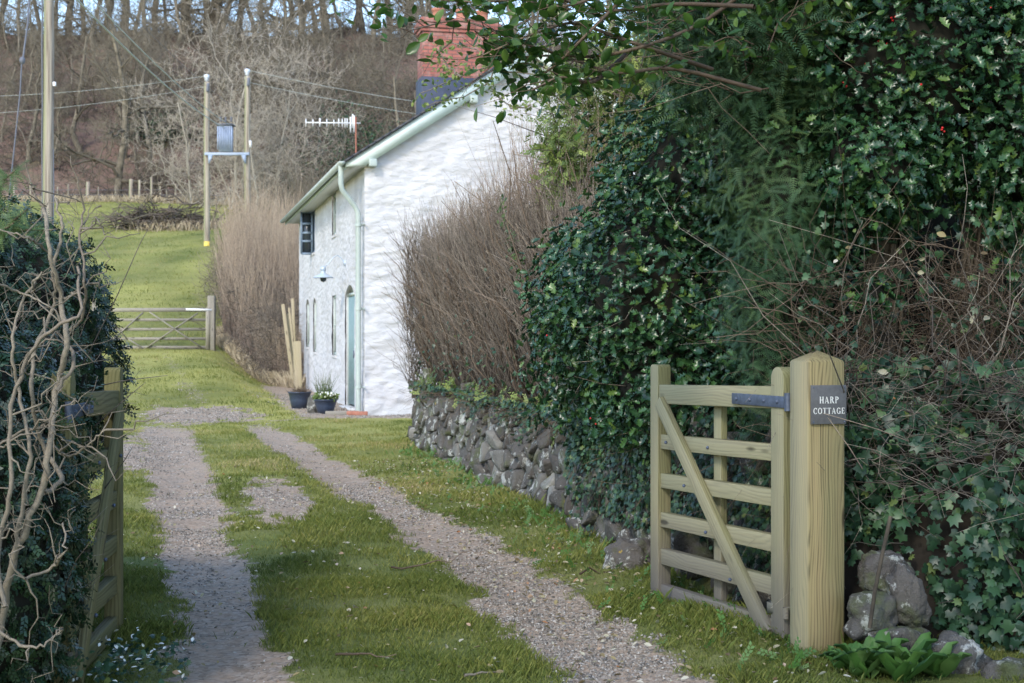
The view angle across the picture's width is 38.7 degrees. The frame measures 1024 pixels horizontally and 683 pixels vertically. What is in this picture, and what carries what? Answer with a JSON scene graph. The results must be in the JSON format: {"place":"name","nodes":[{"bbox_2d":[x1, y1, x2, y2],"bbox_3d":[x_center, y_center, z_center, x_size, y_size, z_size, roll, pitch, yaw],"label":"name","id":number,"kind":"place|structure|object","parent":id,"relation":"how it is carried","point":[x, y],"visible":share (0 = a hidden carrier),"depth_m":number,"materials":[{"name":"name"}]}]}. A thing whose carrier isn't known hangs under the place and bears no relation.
{"place":"outdoors","nodes":[
{"label":"outdoors","id":0,"kind":"place"},
{"bbox_2d":[112,217,226,232],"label":"dead grass","id":1,"kind":"structure","parent":0,"point":[188,226],"depth_m":77.97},
{"bbox_2d":[205,326,305,387],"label":"dead grass","id":2,"kind":"structure","parent":0,"point":[284,381],"depth_m":39.44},
{"bbox_2d":[0,0,652,45],"label":"sky","id":3,"kind":"structure","parent":0,"point":[365,2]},
{"bbox_2d":[0,28,1023,682],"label":"ground","id":4,"kind":"structure","parent":0,"point":[240,642],"depth_m":12.14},
{"bbox_2d":[0,62,30,141],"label":"bare tree","id":5,"kind":"object","parent":4,"relation":"on","point":[8,89],"visible":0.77,"depth_m":120.00,"materials":[{"name":"brown plant"}]},
{"bbox_2d":[8,0,29,204],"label":"stay wire","id":6,"kind":"object","parent":4,"relation":"on","point":[22,60],"visible":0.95,"depth_m":29.99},
{"bbox_2d":[0,0,41,87],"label":"bare tree","id":7,"kind":"object","parent":4,"relation":"on","point":[17,61],"visible":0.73,"depth_m":133.69,"materials":[{"name":"brown plant"}]},
{"bbox_2d":[0,0,43,139],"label":"bare tree","id":8,"kind":"object","parent":4,"relation":"on","point":[14,87],"visible":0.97,"depth_m":113.99,"materials":[{"name":"brown plant"}]},
{"bbox_2d":[6,20,60,108],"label":"bare tree","id":9,"kind":"object","parent":4,"relation":"on","point":[31,62],"visible":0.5,"depth_m":126.33,"materials":[{"name":"brown plant"}]},
{"bbox_2d":[0,30,79,164],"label":"bare tree","id":10,"kind":"object","parent":4,"relation":"on","point":[34,125],"visible":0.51,"depth_m":116.22,"materials":[{"name":"brown plant"}]},
{"bbox_2d":[41,0,55,238],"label":"utility pole","id":11,"kind":"object","parent":4,"relation":"on","point":[47,140],"visible":0.55,"depth_m":31.91,"materials":[{"name":"brown wood"}]},
{"bbox_2d":[77,0,224,127],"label":"overhead wire","id":12,"kind":"object","parent":11,"relation":"attached to","point":[103,26],"visible":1,"depth_m":42.22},
{"bbox_2d":[25,78,85,164],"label":"bare tree","id":13,"kind":"object","parent":4,"relation":"on","point":[57,118],"visible":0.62,"depth_m":114.50,"materials":[{"name":"brown plant"}]},
{"bbox_2d":[0,0,142,153],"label":"bare tree","id":14,"kind":"object","parent":4,"relation":"on","point":[79,96],"visible":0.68,"depth_m":117.79,"materials":[{"name":"brown plant"}]},
{"bbox_2d":[40,0,105,112],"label":"bare tree","id":15,"kind":"object","parent":4,"relation":"on","point":[69,82],"visible":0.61,"depth_m":125.86,"materials":[{"name":"brown plant"}]},
{"bbox_2d":[0,190,146,682],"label":"evergreen hedge","id":16,"kind":"object","parent":4,"relation":"on","point":[36,554],"visible":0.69,"depth_m":5.55,"materials":[{"name":"green plant"}]},
{"bbox_2d":[0,159,66,255],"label":"yew frond","id":17,"kind":"object","parent":16,"relation":"on","point":[13,226],"visible":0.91,"depth_m":5.41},
{"bbox_2d":[29,0,117,41],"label":"bare tree","id":18,"kind":"object","parent":4,"relation":"on","point":[77,23],"visible":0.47,"depth_m":150.83,"materials":[{"name":"brown plant"}]},
{"bbox_2d":[0,99,174,682],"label":"bare shrub","id":19,"kind":"object","parent":4,"relation":"on","point":[49,447],"visible":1,"depth_m":4.94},
{"bbox_2d":[51,367,124,682],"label":"entrance gate","id":20,"kind":"structure","parent":4,"relation":"on","point":[108,595],"depth_m":6.43,"materials":[{"name":"brown wood"}]},
{"bbox_2d":[1,177,227,201],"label":"field fence","id":21,"kind":"object","parent":4,"relation":"on","point":[130,187],"visible":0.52,"depth_m":106.43,"materials":[{"name":"brown wood"}]},
{"bbox_2d":[56,0,174,112],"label":"bare tree","id":22,"kind":"object","parent":4,"relation":"on","point":[144,46],"visible":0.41,"depth_m":127.50,"materials":[{"name":"brown plant"}]},
{"bbox_2d":[39,0,196,195],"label":"bare tree","id":23,"kind":"object","parent":4,"relation":"on","point":[122,96],"visible":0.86,"depth_m":108.71,"materials":[{"name":"brown plant"}]},
{"bbox_2d":[83,32,170,158],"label":"bare tree","id":24,"kind":"object","parent":4,"relation":"on","point":[137,125],"visible":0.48,"depth_m":116.56,"materials":[{"name":"brown plant"}]},
{"bbox_2d":[2,192,264,205],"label":"dead grass","id":25,"kind":"structure","parent":4,"relation":"on","point":[110,198],"depth_m":104.89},
{"bbox_2d":[83,0,184,121],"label":"bare tree","id":26,"kind":"object","parent":4,"relation":"on","point":[158,59],"visible":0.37,"depth_m":122.84,"materials":[{"name":"brown plant"}]},
{"bbox_2d":[105,76,167,185],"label":"bare tree","id":27,"kind":"object","parent":4,"relation":"on","point":[137,160],"visible":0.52,"depth_m":112.31,"materials":[{"name":"brown plant"}]},
{"bbox_2d":[90,83,203,159],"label":"ivy thicket","id":28,"kind":"object","parent":4,"relation":"on","point":[154,130],"visible":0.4,"depth_m":119.18,"materials":[{"name":"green plant"}]},
{"bbox_2d":[100,0,200,48],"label":"bare tree","id":29,"kind":"object","parent":4,"relation":"on","point":[190,19],"visible":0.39,"depth_m":146.77,"materials":[{"name":"brown plant"}]},
{"bbox_2d":[88,1,214,168],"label":"bare tree","id":30,"kind":"object","parent":4,"relation":"on","point":[148,135],"visible":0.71,"depth_m":115.24,"materials":[{"name":"brown plant"}]},
{"bbox_2d":[118,0,199,104],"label":"bare tree","id":31,"kind":"object","parent":4,"relation":"on","point":[165,46],"visible":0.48,"depth_m":130.54,"materials":[{"name":"brown plant"}]},
{"bbox_2d":[78,180,241,231],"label":"brush pile","id":32,"kind":"object","parent":4,"relation":"on","point":[144,215],"visible":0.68,"depth_m":78.69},
{"bbox_2d":[112,4,230,205],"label":"pale bush","id":33,"kind":"object","parent":4,"relation":"on","point":[188,160],"visible":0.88,"depth_m":103.49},
{"bbox_2d":[156,0,234,48],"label":"bare tree","id":34,"kind":"object","parent":4,"relation":"on","point":[176,5],"visible":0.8,"depth_m":146.40,"materials":[{"name":"brown plant"}]},
{"bbox_2d":[208,296,215,350],"bbox_3d":[-8.551,-0.487,41.560,0.200,1.631,0.200,0,0,0],"label":"gate post","id":35,"kind":"object","parent":4,"relation":"on","point":[211,304],"visible":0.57,"depth_m":41.46,"materials":[{"name":"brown wood"}]},
{"bbox_2d":[98,308,211,349],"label":"field gate","id":36,"kind":"structure","parent":35,"relation":"attached to","point":[177,329],"depth_m":41.48,"materials":[{"name":"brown wood"}]},
{"bbox_2d":[177,6,252,144],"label":"bare tree","id":37,"kind":"object","parent":4,"relation":"on","point":[202,71],"visible":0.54,"depth_m":119.42,"materials":[{"name":"brown plant"}]},
{"bbox_2d":[170,4,262,130],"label":"bare tree","id":38,"kind":"object","parent":4,"relation":"on","point":[227,60],"visible":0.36,"depth_m":121.86,"materials":[{"name":"brown plant"}]},
{"bbox_2d":[203,69,251,245],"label":"transformer stand","id":39,"kind":"object","parent":4,"relation":"on","point":[226,140],"visible":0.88,"depth_m":69.87,"materials":[{"name":"brown wood"}]},
{"bbox_2d":[196,15,265,185],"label":"bare tree","id":40,"kind":"object","parent":4,"relation":"on","point":[215,145],"visible":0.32,"depth_m":110.67,"materials":[{"name":"brown plant"}]},
{"bbox_2d":[182,4,305,210],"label":"pale bush","id":41,"kind":"object","parent":4,"relation":"on","point":[253,170],"visible":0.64,"depth_m":99.18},
{"bbox_2d":[159,0,331,208],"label":"pale bush","id":42,"kind":"object","parent":4,"relation":"on","point":[254,123],"visible":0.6,"depth_m":101.78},
{"bbox_2d":[203,0,290,101],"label":"bare tree","id":43,"kind":"object","parent":4,"relation":"on","point":[250,75],"visible":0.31,"depth_m":127.72,"materials":[{"name":"brown plant"}]},
{"bbox_2d":[173,156,332,385],"bbox_3d":[-8.247,-2.708,48.395,5.869,8.297,25.451,0,0,-13],"label":"coppice hedge","id":44,"kind":"object","parent":4,"relation":"on","point":[256,273],"visible":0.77,"depth_m":43.64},
{"bbox_2d":[225,0,308,134],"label":"bare tree","id":45,"kind":"object","parent":4,"relation":"on","point":[258,34],"visible":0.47,"depth_m":118.41,"materials":[{"name":"brown plant"}]},
{"bbox_2d":[229,8,324,181],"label":"bare tree","id":46,"kind":"object","parent":4,"relation":"on","point":[304,87],"visible":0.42,"depth_m":111.60,"materials":[{"name":"brown plant"}]},
{"bbox_2d":[244,9,321,108],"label":"bare tree","id":47,"kind":"object","parent":4,"relation":"on","point":[285,54],"visible":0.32,"depth_m":126.53,"materials":[{"name":"brown plant"}]},
{"bbox_2d":[204,131,366,221],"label":"undergrowth","id":48,"kind":"object","parent":4,"relation":"on","point":[305,189],"visible":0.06,"depth_m":80.05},
{"bbox_2d":[247,0,324,94],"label":"bare tree","id":49,"kind":"object","parent":4,"relation":"on","point":[276,32],"visible":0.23,"depth_m":132.85,"materials":[{"name":"brown plant"}]},
{"bbox_2d":[281,304,293,387],"bbox_3d":[-5.627,0.124,36.750,0.527,2.150,0.088,0,0,43],"label":"split stake","id":50,"kind":"object","parent":4,"relation":"on","point":[287,340],"visible":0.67,"depth_m":36.74,"materials":[{"name":"brown wood"}]},
{"bbox_2d":[236,0,338,55],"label":"bare tree","id":51,"kind":"object","parent":4,"relation":"on","point":[299,10],"visible":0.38,"depth_m":144.66,"materials":[{"name":"brown plant"}]},
{"bbox_2d":[222,0,367,207],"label":"pale bush","id":52,"kind":"object","parent":4,"relation":"on","point":[291,133],"visible":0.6,"depth_m":102.38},
{"bbox_2d":[294,341,301,388],"bbox_3d":[-5.220,0.602,35.650,0.218,1.231,0.168,0,0,0],"label":"split stake","id":53,"kind":"object","parent":4,"relation":"on","point":[298,362],"visible":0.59,"depth_m":35.62,"materials":[{"name":"brown wood"}]},
{"bbox_2d":[251,0,345,167],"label":"bare tree","id":54,"kind":"object","parent":4,"relation":"on","point":[317,36],"visible":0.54,"depth_m":112.33,"materials":[{"name":"brown plant"}]},
{"bbox_2d":[284,383,313,408],"bbox_3d":[-4.054,1.029,27.911,0.570,0.504,0.516,0,0,28],"label":"planter","id":55,"kind":"object","parent":4,"relation":"on","point":[298,397],"visible":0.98,"depth_m":27.75,"materials":[{"name":"blue ceramic"}]},
{"bbox_2d":[255,0,365,166],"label":"bare tree","id":56,"kind":"object","parent":4,"relation":"on","point":[337,86],"visible":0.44,"depth_m":114.68,"materials":[{"name":"brown plant"}]},
{"bbox_2d":[284,36,347,141],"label":"bare tree","id":57,"kind":"object","parent":4,"relation":"on","point":[324,79],"visible":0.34,"depth_m":118.68,"materials":[{"name":"brown plant"}]},
{"bbox_2d":[0,0,639,201],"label":"undergrowth","id":58,"kind":"object","parent":4,"relation":"on","point":[85,116],"visible":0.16,"depth_m":129.37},
{"bbox_2d":[279,0,364,109],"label":"bare tree","id":59,"kind":"object","parent":4,"relation":"on","point":[331,44],"visible":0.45,"depth_m":129.81,"materials":[{"name":"brown plant"}]},
{"bbox_2d":[272,27,377,198],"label":"pale bush","id":60,"kind":"object","parent":4,"relation":"on","point":[324,127],"visible":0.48,"depth_m":104.49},
{"bbox_2d":[311,369,339,413],"bbox_3d":[-3.342,0.861,26.037,0.507,0.854,0.602,0,0,-35],"label":"planter","id":61,"kind":"object","parent":4,"relation":"on","point":[324,399],"visible":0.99,"depth_m":25.89,"materials":[{"name":"plastic"}]},
{"bbox_2d":[274,98,387,196],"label":"ivy thicket","id":62,"kind":"object","parent":4,"relation":"on","point":[328,160],"visible":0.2,"depth_m":103.29,"materials":[{"name":"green plant"}]},
{"bbox_2d":[278,87,414,161],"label":"ivy thicket","id":63,"kind":"object","parent":4,"relation":"on","point":[352,134],"visible":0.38,"depth_m":111.42,"materials":[{"name":"plant"}]},
{"bbox_2d":[295,0,400,149],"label":"bare tree","id":64,"kind":"object","parent":4,"relation":"on","point":[356,59],"visible":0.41,"depth_m":118.01,"materials":[{"name":"brown plant"}]},
{"bbox_2d":[320,84,413,173],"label":"ivy thicket","id":65,"kind":"object","parent":4,"relation":"on","point":[373,139],"visible":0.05,"depth_m":103.49,"materials":[{"name":"green plant"}]},
{"bbox_2d":[315,0,432,131],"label":"bare tree","id":66,"kind":"object","parent":4,"relation":"on","point":[363,85],"visible":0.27,"depth_m":112.64,"materials":[{"name":"brown plant"}]},
{"bbox_2d":[338,0,415,115],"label":"bare tree","id":67,"kind":"object","parent":4,"relation":"on","point":[398,49],"visible":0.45,"depth_m":126.47,"materials":[{"name":"brown plant"}]},
{"bbox_2d":[359,17,416,146],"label":"bare tree","id":68,"kind":"object","parent":4,"relation":"on","point":[408,84],"visible":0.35,"depth_m":114.70,"materials":[{"name":"brown plant"}]},
{"bbox_2d":[366,0,413,106],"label":"bare tree","id":69,"kind":"object","parent":4,"relation":"on","point":[391,55],"visible":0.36,"depth_m":128.06,"materials":[{"name":"brown plant"}]},
{"bbox_2d":[339,0,450,134],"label":"bare tree","id":70,"kind":"object","parent":4,"relation":"on","point":[386,90],"visible":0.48,"depth_m":104.80,"materials":[{"name":"brown plant"}]},
{"bbox_2d":[123,382,732,682],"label":"gravel","id":71,"kind":"structure","parent":4,"relation":"on","point":[641,665],"depth_m":8.88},
{"bbox_2d":[280,8,635,415],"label":"cottage","id":72,"kind":"structure","parent":4,"relation":"on","point":[388,177],"depth_m":26.43,"materials":[{"name":"paint"}]},
{"bbox_2d":[349,295,354,404],"bbox_3d":[-3.077,0.170,28.117,0.100,2.100,1.310,0,0,-13],"label":"door","id":73,"kind":"structure","parent":72,"relation":"in","point":[352,298],"depth_m":28.28,"materials":[{"name":"paint"}]},
{"bbox_2d":[88,453,856,682],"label":"fallen leaves","id":74,"kind":"object","parent":4,"relation":"on","point":[175,672],"visible":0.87,"depth_m":8.57,"materials":[{"name":"brown plant"}]},
{"bbox_2d":[12,201,1023,682],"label":"grass","id":75,"kind":"structure","parent":4,"relation":"on","point":[148,581],"depth_m":8.21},
{"bbox_2d":[71,627,207,682],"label":"trailing ivy","id":76,"kind":"object","parent":75,"relation":"on","point":[106,665],"visible":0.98,"depth_m":6.05,"materials":[{"name":"green plant"}]},
{"bbox_2d":[456,0,703,237],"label":"green shrub","id":77,"kind":"object","parent":4,"relation":"on","point":[554,158],"visible":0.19,"depth_m":12.89,"materials":[{"name":"green plant"}]},
{"bbox_2d":[406,368,770,610],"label":"stone wall","id":78,"kind":"structure","parent":4,"relation":"on","point":[537,467],"depth_m":12.27,"materials":[{"name":"stone"}]},
{"bbox_2d":[395,361,577,470],"bbox_3d":[-0.428,0.635,15.022,1.144,1.016,9.803,0,0,-12],"label":"ivy","id":79,"kind":"object","parent":78,"relation":"on","point":[477,399],"visible":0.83,"depth_m":13.72,"materials":[{"name":"green plant"}]},
{"bbox_2d":[368,76,641,411],"bbox_3d":[-0.217,-0.733,15.200,2.399,3.696,10.226,0,0,-8],"label":"brown hedge","id":80,"kind":"object","parent":78,"relation":"on","point":[465,321],"visible":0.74,"depth_m":14.65,"materials":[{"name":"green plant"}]},
{"bbox_2d":[411,19,561,121],"bbox_3d":[-0.256,-2.698,14.609,1.593,1.000,0.585,0,0,11],"label":"budding branch","id":81,"kind":"object","parent":80,"relation":"attached to","point":[460,75],"visible":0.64,"depth_m":14.67,"materials":[{"name":"green plant"}]},
{"bbox_2d":[558,381,934,608],"bbox_3d":[1.066,0.760,8.594,0.976,1.267,4.433,0,0,-17],"label":"ivy","id":82,"kind":"object","parent":78,"relation":"on","point":[576,446],"visible":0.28,"depth_m":8.75,"materials":[{"name":"green plant"}]},
{"bbox_2d":[367,441,815,675],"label":"weeds","id":83,"kind":"object","parent":4,"relation":"on","point":[800,655],"visible":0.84,"depth_m":9.36,"materials":[{"name":"green plant"}]},
{"bbox_2d":[602,538,649,569],"bbox_3d":[0.716,1.310,8.749,0.316,0.268,0.276,0,0,-31],"label":"boulder","id":84,"kind":"object","parent":4,"relation":"on","point":[629,553],"visible":0.56,"depth_m":8.68,"materials":[{"name":"stone"}]},
{"bbox_2d":[491,1,857,466],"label":"holly bush","id":85,"kind":"object","parent":4,"relation":"on","point":[621,311],"visible":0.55,"depth_m":8.85,"materials":[{"name":"green plant"}]},
{"bbox_2d":[671,531,713,580],"bbox_3d":[1.045,1.180,8.192,0.381,0.330,0.283,0,0,0],"label":"boulder","id":86,"kind":"object","parent":4,"relation":"on","point":[683,542],"visible":0.27,"depth_m":8.08,"materials":[{"name":"stone"}]},
{"bbox_2d":[592,0,993,485],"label":"yew","id":87,"kind":"object","parent":4,"relation":"on","point":[781,194],"visible":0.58,"depth_m":7.18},
{"bbox_2d":[329,0,913,153],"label":"overhanging bough","id":88,"kind":"object","parent":87,"relation":"attached to","point":[510,42],"visible":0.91,"depth_m":5.98,"materials":[{"name":"green plant"}]},
{"bbox_2d":[790,350,843,653],"bbox_3d":[1.348,0.764,6.451,0.180,1.452,0.180,0,0,-16],"label":"gate post","id":89,"kind":"object","parent":4,"relation":"on","point":[817,534],"visible":0.87,"depth_m":6.37,"materials":[{"name":"brown wood"}]},
{"bbox_2d":[650,364,789,638],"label":"entrance gate","id":90,"kind":"structure","parent":89,"relation":"attached to","point":[666,438],"depth_m":7.16,"materials":[{"name":"brown wood"}]},
{"bbox_2d":[810,385,845,423],"bbox_3d":[1.379,0.275,6.358,0.169,0.170,0.015,0,0,-16],"label":"name plate","id":91,"kind":"object","parent":89,"relation":"attached to","point":[829,399],"visible":1,"depth_m":6.35,"materials":[{"name":"stone"}]},
{"bbox_2d":[648,1,1023,438],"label":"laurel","id":92,"kind":"object","parent":4,"relation":"on","point":[940,218],"visible":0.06,"depth_m":8.64,"materials":[{"name":"green plant"}]},
{"bbox_2d":[656,108,1023,570],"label":"bramble thicket","id":93,"kind":"object","parent":4,"relation":"on","point":[964,321],"visible":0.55,"depth_m":6.87,"materials":[{"name":"brown plant"}]},
{"bbox_2d":[818,643,882,671],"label":"dock plant","id":94,"kind":"object","parent":4,"relation":"on","point":[839,664],"visible":0.27,"depth_m":6.11,"materials":[{"name":"green plant"}]},
{"bbox_2d":[823,641,894,678],"bbox_3d":[1.435,1.306,5.980,0.255,0.132,0.238,0,0,-15],"label":"dock plant","id":95,"kind":"object","parent":4,"relation":"on","point":[857,666],"visible":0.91,"depth_m":5.92,"materials":[{"name":"green plant"}]},
{"bbox_2d":[832,628,911,673],"bbox_3d":[1.498,1.295,6.062,0.325,0.160,0.332,0,0,14],"label":"dock plant","id":96,"kind":"object","parent":4,"relation":"on","point":[869,641],"visible":0.31,"depth_m":6.11,"materials":[{"name":"green plant"}]},
{"bbox_2d":[747,0,1023,391],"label":"holly tree","id":97,"kind":"object","parent":4,"relation":"on","point":[902,107],"visible":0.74,"depth_m":6.97,"materials":[{"name":"green plant"}]},
{"bbox_2d":[865,626,929,650],"bbox_3d":[1.663,1.295,6.248,0.304,0.168,0.173,0,0,0],"label":"boulder","id":98,"kind":"object","parent":4,"relation":"on","point":[912,635],"visible":0.32,"depth_m":6.17,"materials":[{"name":"stone"}]},
{"bbox_2d":[843,590,898,641],"bbox_3d":[1.550,1.190,6.310,0.215,0.219,0.214,0,0,35],"label":"boulder","id":99,"kind":"object","parent":98,"relation":"on","point":[855,627],"visible":0.78,"depth_m":6.25,"materials":[{"name":"stone"}]},
{"bbox_2d":[857,549,915,591],"bbox_3d":[1.661,1.030,6.455,0.253,0.212,0.185,0,0,0],"label":"boulder","id":100,"kind":"object","parent":99,"relation":"on","point":[867,566],"visible":0.62,"depth_m":6.39,"materials":[{"name":"stone"}]},
{"bbox_2d":[885,562,931,627],"bbox_3d":[1.718,1.106,6.329,0.204,0.299,0.175,0,0,0],"label":"boulder","id":101,"kind":"object","parent":98,"relation":"on","point":[904,585],"visible":0.92,"depth_m":6.27,"materials":[{"name":"stone"}]},
{"bbox_2d":[865,645,947,681],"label":"dock plant","id":102,"kind":"object","parent":4,"relation":"on","point":[910,667],"visible":0.98,"depth_m":5.86,"materials":[{"name":"green plant"}]},
{"bbox_2d":[875,632,948,662],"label":"dock plant","id":103,"kind":"object","parent":4,"relation":"on","point":[924,641],"visible":0.31,"depth_m":6.06,"materials":[{"name":"green plant"}]},
{"bbox_2d":[844,393,1023,645],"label":"earth bank","id":104,"kind":"structure","parent":4,"relation":"on","point":[918,545],"depth_m":6.65,"materials":[{"name":"soil"}]},
{"bbox_2d":[748,252,1023,654],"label":"ivy","id":105,"kind":"object","parent":104,"relation":"on","point":[1005,609],"visible":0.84,"depth_m":6.53,"materials":[{"name":"green plant"}]},
{"bbox_2d":[909,641,971,678],"bbox_3d":[1.754,1.313,6.014,0.265,0.138,0.272,0,0,23],"label":"dock plant","id":106,"kind":"object","parent":4,"relation":"on","point":[944,667],"visible":0.76,"depth_m":5.97,"materials":[{"name":"green plant"}]},
{"bbox_2d":[931,630,992,674],"bbox_3d":[1.872,1.340,6.158,0.309,0.226,0.216,0,0,0],"label":"boulder","id":107,"kind":"object","parent":4,"relation":"on","point":[977,660],"visible":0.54,"depth_m":6.08,"materials":[{"name":"stone"}]},
{"bbox_2d":[979,656,1023,680],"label":"boulder","id":108,"kind":"object","parent":4,"relation":"on","point":[1007,666],"visible":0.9,"depth_m":5.96,"materials":[{"name":"stone"}]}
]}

